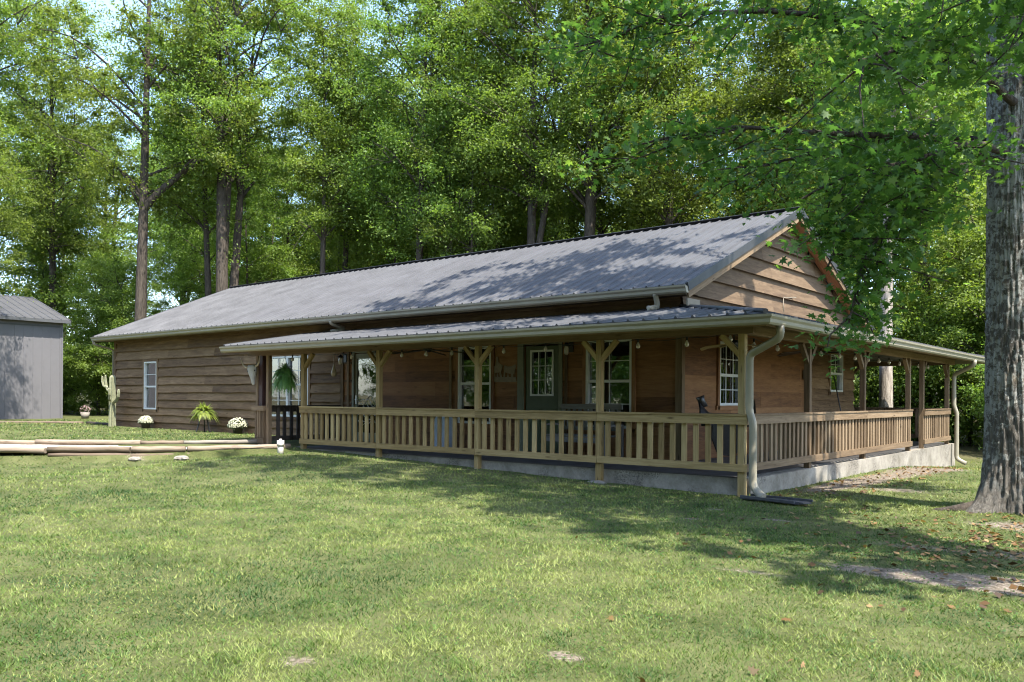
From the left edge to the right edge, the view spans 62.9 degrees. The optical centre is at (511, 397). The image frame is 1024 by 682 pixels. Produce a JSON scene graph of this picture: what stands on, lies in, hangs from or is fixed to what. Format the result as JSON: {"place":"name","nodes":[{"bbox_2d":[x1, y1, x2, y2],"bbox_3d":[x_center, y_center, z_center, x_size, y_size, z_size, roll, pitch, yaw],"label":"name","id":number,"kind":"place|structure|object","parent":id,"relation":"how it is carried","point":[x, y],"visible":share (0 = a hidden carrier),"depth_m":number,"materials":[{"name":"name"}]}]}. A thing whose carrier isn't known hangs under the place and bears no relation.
{"place":"outdoors","nodes":[
{"label":"outdoors","id":0,"kind":"place"},
{"bbox_2d":[434,417,452,446],"bbox_3d":[-1.679,0.870,20.749,0.500,0.860,0.280,0,0,39],"label":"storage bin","id":1,"kind":"object","parent":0,"point":[443,430],"visible":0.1,"depth_m":20.60,"materials":[{"name":"grey plastic"}]},
{"bbox_2d":[0,0,983,343],"label":"sky","id":2,"kind":"structure","parent":0,"point":[106,2],"materials":[{"name":"white"}]},
{"bbox_2d":[0,396,1023,681],"bbox_3d":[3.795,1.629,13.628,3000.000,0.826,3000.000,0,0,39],"label":"lawn ground","id":3,"kind":"structure","parent":0,"point":[970,454],"depth_m":7.80,"materials":[{"name":"plant"}]},
{"bbox_2d":[0,92,56,307],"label":"forest tree","id":4,"kind":"object","parent":3,"relation":"on","point":[5,216],"visible":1,"depth_m":36.82,"materials":[{"name":"green plant"}]},
{"bbox_2d":[0,294,71,418],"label":"metal shed","id":5,"kind":"structure","parent":3,"relation":"on","point":[31,359],"depth_m":41.58,"materials":[{"name":"metal"}]},
{"bbox_2d":[0,421,83,423],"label":"landscape timber","id":6,"kind":"object","parent":3,"relation":"on","point":[65,422],"visible":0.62,"depth_m":35.33,"materials":[{"name":"wood"}]},
{"bbox_2d":[0,191,92,402],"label":"forest tree","id":7,"kind":"object","parent":3,"relation":"on","point":[9,279],"visible":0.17,"depth_m":51.68,"materials":[{"name":"green plant"}]},
{"bbox_2d":[0,0,116,227],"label":"forest tree","id":8,"kind":"object","parent":3,"relation":"on","point":[5,10],"visible":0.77,"depth_m":45.03,"materials":[{"name":"green plant"}]},
{"bbox_2d":[0,75,123,295],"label":"forest tree","id":9,"kind":"object","parent":3,"relation":"on","point":[45,99],"visible":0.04,"depth_m":77.62,"materials":[{"name":"green plant"}]},
{"bbox_2d":[0,200,136,412],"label":"forest tree","id":10,"kind":"object","parent":3,"relation":"on","point":[46,282],"visible":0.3,"depth_m":52.27,"materials":[{"name":"green plant"}]},
{"bbox_2d":[3,116,133,344],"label":"forest tree","id":11,"kind":"object","parent":3,"relation":"on","point":[90,215],"visible":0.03,"depth_m":69.36,"materials":[{"name":"green plant"}]},
{"bbox_2d":[63,354,88,412],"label":"young tree","id":12,"kind":"object","parent":3,"relation":"on","point":[67,408],"visible":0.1,"depth_m":53.83,"materials":[{"name":"green plant"}]},
{"bbox_2d":[0,0,165,310],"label":"forest tree","id":13,"kind":"object","parent":3,"relation":"on","point":[53,221],"visible":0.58,"depth_m":49.71,"materials":[{"name":"green plant"}]},
{"bbox_2d":[35,439,140,444],"bbox_3d":[-10.797,1.155,21.343,2.720,0.144,0.139,0,0,2],"label":"landscape timber","id":14,"kind":"object","parent":3,"relation":"on","point":[83,442],"visible":0.93,"depth_m":21.29,"materials":[{"name":"wood"}]},
{"bbox_2d":[48,453,129,456],"bbox_3d":[-9.851,1.351,19.508,1.828,0.104,0.098,0,0,-4],"label":"landscape timber","id":15,"kind":"object","parent":3,"relation":"on","point":[72,454],"visible":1,"depth_m":19.46,"materials":[{"name":"wood"}]},
{"bbox_2d":[46,446,130,452],"bbox_3d":[-9.868,1.221,19.542,1.872,0.143,0.139,0,0,-4],"label":"landscape timber","id":16,"kind":"object","parent":15,"relation":"on","point":[87,449],"visible":1,"depth_m":19.49,"materials":[{"name":"wood"}]},
{"bbox_2d":[78,365,111,413],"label":"young tree","id":17,"kind":"object","parent":3,"relation":"on","point":[95,403],"visible":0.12,"depth_m":51.64,"materials":[{"name":"green plant"}]},
{"bbox_2d":[47,253,157,414],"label":"young tree","id":18,"kind":"object","parent":3,"relation":"on","point":[77,320],"visible":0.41,"depth_m":49.42,"materials":[{"name":"green plant"}]},
{"bbox_2d":[41,110,175,407],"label":"forest tree","id":19,"kind":"object","parent":3,"relation":"on","point":[115,211],"visible":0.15,"depth_m":76.83,"materials":[{"name":"green plant"}]},
{"bbox_2d":[101,375,119,426],"bbox_3d":[-15.281,0.147,31.854,1.148,2.000,0.428,0,0,39],"label":"cactus ornament","id":20,"kind":"object","parent":3,"relation":"on","point":[113,398],"visible":0.98,"depth_m":31.84,"materials":[{"name":"paint"}]},
{"bbox_2d":[50,250,177,412],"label":"young tree","id":21,"kind":"object","parent":3,"relation":"on","point":[122,316],"visible":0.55,"depth_m":47.36,"materials":[{"name":"green plant"}]},
{"bbox_2d":[63,241,181,411],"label":"young tree","id":22,"kind":"object","parent":3,"relation":"on","point":[152,284],"visible":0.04,"depth_m":58.92,"materials":[{"name":"green plant"}]},
{"bbox_2d":[0,444,263,448],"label":"gravel path","id":23,"kind":"structure","parent":3,"relation":"on","point":[20,445],"depth_m":20.87,"materials":[{"name":"gravel"}]},
{"bbox_2d":[0,440,34,444],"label":"landscape timber","id":24,"kind":"object","parent":23,"relation":"on","point":[26,442],"visible":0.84,"depth_m":21.43,"materials":[{"name":"wood"}]},
{"bbox_2d":[0,447,46,452],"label":"landscape timber","id":25,"kind":"object","parent":23,"relation":"on","point":[20,450],"visible":1,"depth_m":19.48,"materials":[{"name":"wood"}]},
{"bbox_2d":[138,416,153,428],"bbox_3d":[-13.331,0.906,30.496,0.556,0.487,0.552,0,0,39],"label":"potted mum","id":26,"kind":"object","parent":3,"relation":"on","point":[148,423],"visible":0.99,"depth_m":30.36,"materials":[{"name":"white plant"}]},
{"bbox_2d":[96,133,198,301],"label":"forest tree","id":27,"kind":"object","parent":3,"relation":"on","point":[131,245],"depth_m":76.94,"materials":[{"name":"green plant"}]},
{"bbox_2d":[131,446,185,452],"bbox_3d":[-8.338,1.230,19.769,1.187,0.152,0.147,0,0,-16],"label":"landscape timber","id":28,"kind":"object","parent":3,"relation":"on","point":[158,449],"visible":1,"depth_m":19.72,"materials":[{"name":"wood"}]},
{"bbox_2d":[140,440,183,443],"bbox_3d":[-8.934,1.165,21.401,1.037,0.120,0.115,0,0,-12],"label":"landscape timber","id":29,"kind":"object","parent":3,"relation":"on","point":[163,442],"visible":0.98,"depth_m":21.36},
{"bbox_2d":[147,294,179,315],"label":"young tree","id":30,"kind":"object","parent":3,"relation":"on","point":[159,307],"visible":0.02,"depth_m":66.64,"materials":[{"name":"green plant"}]},
{"bbox_2d":[0,0,331,320],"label":"forest tree","id":31,"kind":"object","parent":3,"relation":"on","point":[144,202],"visible":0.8,"depth_m":44.23,"materials":[{"name":"green plant"}]},
{"bbox_2d":[99,107,249,304],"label":"forest tree","id":32,"kind":"object","parent":3,"relation":"on","point":[155,253],"visible":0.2,"depth_m":66.55,"materials":[{"name":"green plant"}]},
{"bbox_2d":[79,0,286,295],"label":"forest tree","id":33,"kind":"object","parent":3,"relation":"on","point":[205,206],"visible":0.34,"depth_m":47.59,"materials":[{"name":"green plant"}]},
{"bbox_2d":[118,48,276,290],"bbox_3d":[-22.237,-11.630,58.889,11.751,26.296,12.468,0,0,22],"label":"slim tree","id":34,"kind":"object","parent":3,"relation":"on","point":[199,239],"visible":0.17,"depth_m":58.36,"materials":[{"name":"green plant"}]},
{"bbox_2d":[187,403,220,431],"bbox_3d":[-10.225,0.627,27.631,1.084,1.070,1.062,0,0,39],"label":"potted fern","id":35,"kind":"object","parent":3,"relation":"on","point":[203,412],"visible":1,"depth_m":27.50,"materials":[{"name":"green plant"}]},
{"bbox_2d":[159,244,249,311],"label":"young tree","id":36,"kind":"object","parent":3,"relation":"on","point":[189,283],"visible":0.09,"depth_m":64.29,"materials":[{"name":"green plant"}]},
{"bbox_2d":[134,121,280,298],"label":"forest tree","id":37,"kind":"object","parent":3,"relation":"on","point":[153,177],"visible":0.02,"depth_m":71.59,"materials":[{"name":"green plant"}]},
{"bbox_2d":[78,0,360,292],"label":"forest tree","id":38,"kind":"object","parent":3,"relation":"on","point":[223,224],"visible":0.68,"depth_m":45.48,"materials":[{"name":"green plant"}]},
{"bbox_2d":[184,440,256,443],"bbox_3d":[-7.591,1.175,21.819,1.794,0.122,0.114,0,0,-21],"label":"landscape timber","id":39,"kind":"object","parent":3,"relation":"on","point":[223,442],"visible":0.98,"depth_m":21.79,"materials":[{"name":"brown wood"}]},
{"bbox_2d":[227,417,247,433],"bbox_3d":[-8.758,0.910,26.754,0.663,0.533,0.658,0,0,39],"label":"potted mum","id":40,"kind":"object","parent":3,"relation":"on","point":[242,422],"visible":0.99,"depth_m":26.62,"materials":[{"name":"white plant"}]},
{"bbox_2d":[187,444,290,450],"bbox_3d":[-6.667,1.240,20.533,2.444,0.147,0.138,0,0,-29],"label":"landscape timber","id":41,"kind":"object","parent":3,"relation":"on","point":[218,447],"visible":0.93,"depth_m":20.38,"materials":[{"name":"wood"}]},
{"bbox_2d":[196,105,306,292],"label":"slim tree","id":42,"kind":"object","parent":3,"relation":"on","point":[266,215],"visible":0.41,"depth_m":56.60,"materials":[{"name":"green plant"}]},
{"bbox_2d":[212,135,306,286],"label":"forest tree","id":43,"kind":"object","parent":3,"relation":"on","point":[242,233],"visible":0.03,"depth_m":68.13,"materials":[{"name":"green plant"}]},
{"bbox_2d":[239,148,316,283],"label":"slim tree","id":44,"kind":"object","parent":3,"relation":"on","point":[286,274],"visible":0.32,"depth_m":59.94,"materials":[{"name":"green plant"}]},
{"bbox_2d":[236,107,337,282],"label":"slim tree","id":45,"kind":"object","parent":3,"relation":"on","point":[295,235],"visible":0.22,"depth_m":61.75,"materials":[{"name":"green plant"}]},
{"bbox_2d":[247,207,350,282],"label":"young tree","id":46,"kind":"object","parent":3,"relation":"on","point":[298,250],"visible":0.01,"depth_m":67.88,"materials":[{"name":"green plant"}]},
{"bbox_2d":[232,0,417,277],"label":"forest tree","id":47,"kind":"object","parent":3,"relation":"on","point":[315,112],"visible":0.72,"depth_m":46.29,"materials":[{"name":"green plant"}]},
{"bbox_2d":[243,0,421,270],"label":"forest tree","id":48,"kind":"object","parent":3,"relation":"on","point":[356,115],"visible":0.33,"depth_m":47.67,"materials":[{"name":"green plant"}]},
{"bbox_2d":[282,146,387,275],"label":"slim tree","id":49,"kind":"object","parent":3,"relation":"on","point":[314,255],"visible":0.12,"depth_m":54.86,"materials":[{"name":"green plant"}]},
{"bbox_2d":[251,97,419,272],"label":"forest tree","id":50,"kind":"object","parent":3,"relation":"on","point":[321,204],"visible":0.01,"depth_m":65.52,"materials":[{"name":"green plant"}]},
{"bbox_2d":[293,29,417,269],"bbox_3d":[-8.856,-9.937,50.607,9.201,23.070,8.492,0,0,37],"label":"slim tree","id":51,"kind":"object","parent":3,"relation":"on","point":[355,258],"visible":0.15,"depth_m":50.03,"materials":[{"name":"green plant"}]},
{"bbox_2d":[321,46,433,265],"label":"slim tree","id":52,"kind":"object","parent":3,"relation":"on","point":[361,246],"visible":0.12,"depth_m":48.69,"materials":[{"name":"green plant"}]},
{"bbox_2d":[326,80,428,271],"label":"slim tree","id":53,"kind":"object","parent":3,"relation":"on","point":[375,260],"visible":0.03,"depth_m":55.97,"materials":[{"name":"green plant"}]},
{"bbox_2d":[364,90,468,261],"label":"slim tree","id":54,"kind":"object","parent":3,"relation":"on","point":[399,111],"visible":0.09,"depth_m":49.41,"materials":[{"name":"green plant"}]},
{"bbox_2d":[305,0,528,262],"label":"forest tree","id":55,"kind":"object","parent":3,"relation":"on","point":[391,137],"visible":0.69,"depth_m":42.73,"materials":[{"name":"green plant"}]},
{"bbox_2d":[327,0,568,252],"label":"slim tree","id":56,"kind":"object","parent":3,"relation":"on","point":[420,16],"visible":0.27,"depth_m":42.58,"materials":[{"name":"green plant"}]},
{"bbox_2d":[386,51,519,259],"bbox_3d":[-2.993,-7.776,42.517,6.878,18.686,7.452,0,0,-4],"label":"slim tree","id":57,"kind":"object","parent":3,"relation":"on","point":[426,223],"visible":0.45,"depth_m":41.97,"materials":[{"name":"green plant"}]},
{"bbox_2d":[403,43,546,256],"bbox_3d":[-1.578,-7.641,41.617,7.358,18.450,6.791,0,0,40],"label":"slim tree","id":58,"kind":"object","parent":3,"relation":"on","point":[470,194],"visible":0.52,"depth_m":41.13,"materials":[{"name":"green plant"}]},
{"bbox_2d":[440,74,544,252],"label":"slim tree","id":59,"kind":"object","parent":3,"relation":"on","point":[520,243],"visible":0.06,"depth_m":48.82,"materials":[{"name":"green plant"}]},
{"bbox_2d":[426,2,584,255],"bbox_3d":[-0.057,-11.296,49.087,12.252,25.840,11.547,0,0,21],"label":"slim tree","id":60,"kind":"object","parent":3,"relation":"on","point":[507,213],"visible":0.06,"depth_m":47.72,"materials":[{"name":"green plant"}]},
{"bbox_2d":[0,498,1023,681],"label":"lawn clover","id":61,"kind":"object","parent":3,"relation":"on","point":[602,647],"visible":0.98,"depth_m":7.89,"materials":[{"name":"green plant"}]},
{"bbox_2d":[358,0,672,244],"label":"forest tree","id":62,"kind":"object","parent":3,"relation":"on","point":[575,103],"visible":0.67,"depth_m":40.01,"materials":[{"name":"green plant"}]},
{"bbox_2d":[90,206,984,497],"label":"log house","id":63,"kind":"structure","parent":3,"relation":"on","point":[700,282],"depth_m":20.14,"materials":[{"name":"brown wood"}]},
{"bbox_2d":[142,359,158,411],"bbox_3d":[-13.324,-0.431,30.929,1.210,1.960,0.108,0,0,39],"label":"window","id":64,"kind":"structure","parent":63,"relation":"in","point":[150,368],"depth_m":31.04,"materials":[{"name":"white plastic"}]},
{"bbox_2d":[240,356,259,384],"bbox_3d":[-6.928,-0.699,22.326,0.633,0.756,0.156,-7,-2,19],"label":"longhorn skull","id":65,"kind":"object","parent":63,"relation":"attached to","point":[251,370],"visible":1,"depth_m":22.27,"materials":[{"name":"white"}]},
{"bbox_2d":[269,357,300,398],"bbox_3d":[-5.913,-0.450,21.678,0.886,1.255,0.913,0,0,39],"label":"hanging fern","id":66,"kind":"object","parent":63,"relation":"hanging from","point":[286,379],"visible":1,"depth_m":21.52,"materials":[{"name":"green plant"}]},
{"bbox_2d":[272,354,310,420],"bbox_3d":[-6.852,-0.327,25.631,2.380,2.050,0.108,0,0,39],"label":"window","id":67,"kind":"structure","parent":63,"relation":"in","point":[277,360],"depth_m":25.58,"materials":[{"name":"glass"}]},
{"bbox_2d":[351,351,375,441],"bbox_3d":[-4.068,-0.035,23.342,1.140,2.620,0.110,0,0,39],"label":"door","id":68,"kind":"structure","parent":63,"relation":"in","point":[363,368],"depth_m":23.46,"materials":[{"name":"clear glass"}]},
{"bbox_2d":[392,325,464,355],"bbox_3d":[-2.012,-1.382,20.011,1.403,0.702,1.403,0,0,-26],"label":"ceiling fan","id":69,"kind":"object","parent":63,"relation":"hanging from","point":[431,350],"visible":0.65,"depth_m":19.97,"materials":[{"name":"wood"}]},
{"bbox_2d":[455,345,495,427],"bbox_3d":[-0.909,-0.296,20.766,1.380,2.100,0.108,0,0,39],"label":"window","id":70,"kind":"structure","parent":63,"relation":"in","point":[464,366],"depth_m":20.90,"materials":[{"name":"glass"}]},
{"bbox_2d":[494,356,516,381],"bbox_3d":[-0.188,-0.677,20.137,0.770,0.630,0.009,0,0,39],"label":"wall art","id":71,"kind":"object","parent":63,"relation":"attached to","point":[498,366],"depth_m":20.13,"materials":[{"name":"wood"}]},
{"bbox_2d":[517,342,562,451],"bbox_3d":[0.653,-0.017,19.487,1.300,2.640,0.095,0,0,39],"label":"door","id":72,"kind":"structure","parent":63,"relation":"in","point":[535,400],"depth_m":19.53,"materials":[{"name":"green paint"}]},
{"bbox_2d":[546,404,623,456],"bbox_3d":[1.510,0.734,18.013,1.660,1.170,0.705,0,0,39],"label":"porch bench","id":73,"kind":"object","parent":63,"relation":"on","point":[591,407],"visible":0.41,"depth_m":18.02,"materials":[{"name":"brown wood"}]},
{"bbox_2d":[582,339,636,433],"bbox_3d":[2.124,-0.293,18.283,1.460,2.130,0.108,0,0,39],"label":"window","id":74,"kind":"structure","parent":63,"relation":"in","point":[586,381],"depth_m":18.15,"materials":[{"name":"white plastic"}]},
{"bbox_2d":[291,335,929,368],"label":"string lights","id":75,"kind":"object","parent":63,"relation":"hanging from","point":[777,348],"visible":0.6,"depth_m":17.60,"materials":[{"name":"glass"}]},
{"bbox_2d":[715,336,737,409],"bbox_3d":[4.933,-0.521,18.975,0.108,1.620,1.480,0,0,39],"label":"window","id":76,"kind":"structure","parent":63,"relation":"in","point":[727,361],"depth_m":18.86,"materials":[{"name":"white plastic"}]},
{"bbox_2d":[700,335,756,350],"bbox_3d":[4.016,-1.206,15.141,0.955,0.702,0.955,0,0,-13],"label":"ceiling fan","id":77,"kind":"object","parent":63,"relation":"hanging from","point":[734,341],"visible":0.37,"depth_m":15.13,"materials":[{"name":"wood"}]},
{"bbox_2d":[828,351,844,394],"bbox_3d":[9.463,-0.694,24.507,0.108,1.280,1.380,0,0,39],"label":"window","id":78,"kind":"structure","parent":63,"relation":"in","point":[836,371],"depth_m":24.69,"materials":[{"name":"white plastic"}]},
{"bbox_2d":[475,183,614,249],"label":"young tree","id":79,"kind":"object","parent":3,"relation":"on","point":[552,223],"visible":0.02,"depth_m":52.33,"materials":[{"name":"green plant"}]},
{"bbox_2d":[495,180,604,246],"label":"young tree","id":80,"kind":"object","parent":3,"relation":"on","point":[517,230],"visible":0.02,"depth_m":48.40,"materials":[{"name":"green plant"}]},
{"bbox_2d":[519,1,657,239],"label":"slim tree","id":81,"kind":"object","parent":3,"relation":"on","point":[599,229],"visible":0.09,"depth_m":47.37,"materials":[{"name":"green plant"}]},
{"bbox_2d":[446,0,733,236],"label":"forest tree","id":82,"kind":"object","parent":3,"relation":"on","point":[588,201],"visible":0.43,"depth_m":39.98,"materials":[{"name":"green plant"}]},
{"bbox_2d":[540,0,766,232],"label":"slim tree","id":83,"kind":"object","parent":3,"relation":"on","point":[608,206],"visible":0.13,"depth_m":44.15,"materials":[{"name":"green plant"}]},
{"bbox_2d":[538,0,797,232],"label":"forest tree","id":84,"kind":"object","parent":3,"relation":"on","point":[654,204],"visible":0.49,"depth_m":39.10,"materials":[{"name":"green plant"}]},
{"bbox_2d":[604,158,737,231],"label":"young tree","id":85,"kind":"object","parent":3,"relation":"on","point":[693,192],"visible":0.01,"depth_m":50.48,"materials":[{"name":"green plant"}]},
{"bbox_2d":[649,30,757,224],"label":"slim tree","id":86,"kind":"object","parent":3,"relation":"on","point":[733,94],"visible":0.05,"depth_m":45.73,"materials":[{"name":"green plant"}]},
{"bbox_2d":[686,61,770,216],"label":"forest tree","id":87,"kind":"object","parent":3,"relation":"on","point":[736,152],"visible":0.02,"depth_m":63.89,"materials":[{"name":"green plant"}]},
{"bbox_2d":[715,71,795,215],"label":"slim tree","id":88,"kind":"object","parent":3,"relation":"on","point":[750,124],"visible":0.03,"depth_m":43.15,"materials":[{"name":"green plant"}]},
{"bbox_2d":[508,0,1023,515],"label":"sweetgum tree","id":89,"kind":"object","parent":3,"relation":"on","point":[904,186],"visible":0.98,"depth_m":10.51,"materials":[{"name":"green plant"}]},
{"bbox_2d":[692,6,843,215],"bbox_3d":[14.584,-10.762,49.563,13.820,25.042,13.385,0,0,11],"label":"forest tree","id":90,"kind":"object","parent":3,"relation":"on","point":[746,60],"visible":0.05,"depth_m":48.87,"materials":[{"name":"green plant"}]},
{"bbox_2d":[740,494,812,504],"bbox_3d":[4.173,1.604,13.119,0.456,0.060,1.166,0,0,-42],"label":"splash block","id":91,"kind":"object","parent":3,"relation":"on","point":[777,499],"depth_m":13.06,"materials":[{"name":"concrete"}]},
{"bbox_2d":[691,0,912,229],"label":"forest tree","id":92,"kind":"object","parent":3,"relation":"on","point":[773,82],"visible":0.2,"depth_m":38.65,"materials":[{"name":"green plant"}]},
{"bbox_2d":[757,0,891,293],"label":"slim tree","id":93,"kind":"object","parent":3,"relation":"on","point":[826,75],"visible":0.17,"depth_m":33.44,"materials":[{"name":"green plant"}]},
{"bbox_2d":[716,0,944,250],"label":"forest tree","id":94,"kind":"object","parent":3,"relation":"on","point":[786,92],"visible":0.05,"depth_m":41.42,"materials":[{"name":"green plant"}]},
{"bbox_2d":[728,114,953,381],"bbox_3d":[16.565,-6.390,44.918,13.281,16.858,13.134,0,0,-15],"label":"young tree","id":95,"kind":"object","parent":3,"relation":"on","point":[869,262],"visible":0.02,"depth_m":42.50,"materials":[{"name":"green plant"}]},
{"bbox_2d":[676,466,1023,637],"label":"leaf litter","id":96,"kind":"object","parent":3,"relation":"on","point":[997,594],"visible":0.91,"depth_m":9.53,"materials":[{"name":"brown plant"}]},
{"bbox_2d":[742,0,986,406],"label":"forest tree","id":97,"kind":"object","parent":3,"relation":"on","point":[886,381],"visible":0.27,"depth_m":28.31,"materials":[{"name":"green plant"}]},
{"bbox_2d":[774,0,986,407],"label":"forest tree","id":98,"kind":"object","parent":3,"relation":"on","point":[978,173],"visible":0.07,"depth_m":36.92,"materials":[{"name":"green plant"}]},
{"bbox_2d":[853,296,940,423],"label":"young tree","id":99,"kind":"object","parent":3,"relation":"on","point":[872,400],"visible":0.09,"depth_m":34.39,"materials":[{"name":"green plant"}]},
{"bbox_2d":[854,217,984,422],"bbox_3d":[21.247,-4.220,42.691,9.898,12.564,9.788,0,0,3],"label":"young tree","id":100,"kind":"object","parent":3,"relation":"on","point":[917,279],"visible":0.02,"depth_m":41.43,"materials":[{"name":"green plant"}]},
{"bbox_2d":[855,283,984,446],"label":"young tree","id":101,"kind":"object","parent":3,"relation":"on","point":[899,389],"visible":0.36,"depth_m":33.89,"materials":[{"name":"green plant"}]},
{"bbox_2d":[863,0,985,299],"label":"forest tree","id":102,"kind":"object","parent":3,"relation":"on","point":[984,123],"visible":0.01,"depth_m":52.34,"materials":[{"name":"green plant"}]},
{"bbox_2d":[895,219,985,445],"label":"young tree","id":103,"kind":"object","parent":3,"relation":"on","point":[921,300],"visible":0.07,"depth_m":35.26,"materials":[{"name":"green plant"}]},
{"bbox_2d":[897,173,986,448],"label":"young tree","id":104,"kind":"object","parent":3,"relation":"on","point":[973,273],"visible":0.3,"depth_m":32.24,"materials":[{"name":"green plant"}]},
{"bbox_2d":[915,169,986,436],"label":"young tree","id":105,"kind":"object","parent":3,"relation":"on","point":[983,339],"visible":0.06,"depth_m":33.60,"materials":[{"name":"green plant"}]},
{"bbox_2d":[941,333,984,449],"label":"young tree","id":106,"kind":"object","parent":3,"relation":"on","point":[972,389],"visible":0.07,"depth_m":30.38,"materials":[{"name":"green plant"}]},
{"bbox_2d":[696,395,755,463],"bbox_3d":[3.932,0.651,15.512,1.047,1.379,0.880,0,0,11],"label":"saddle","id":107,"kind":"object","parent":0,"point":[702,403],"visible":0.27,"depth_m":15.15,"materials":[{"name":"black leather"}]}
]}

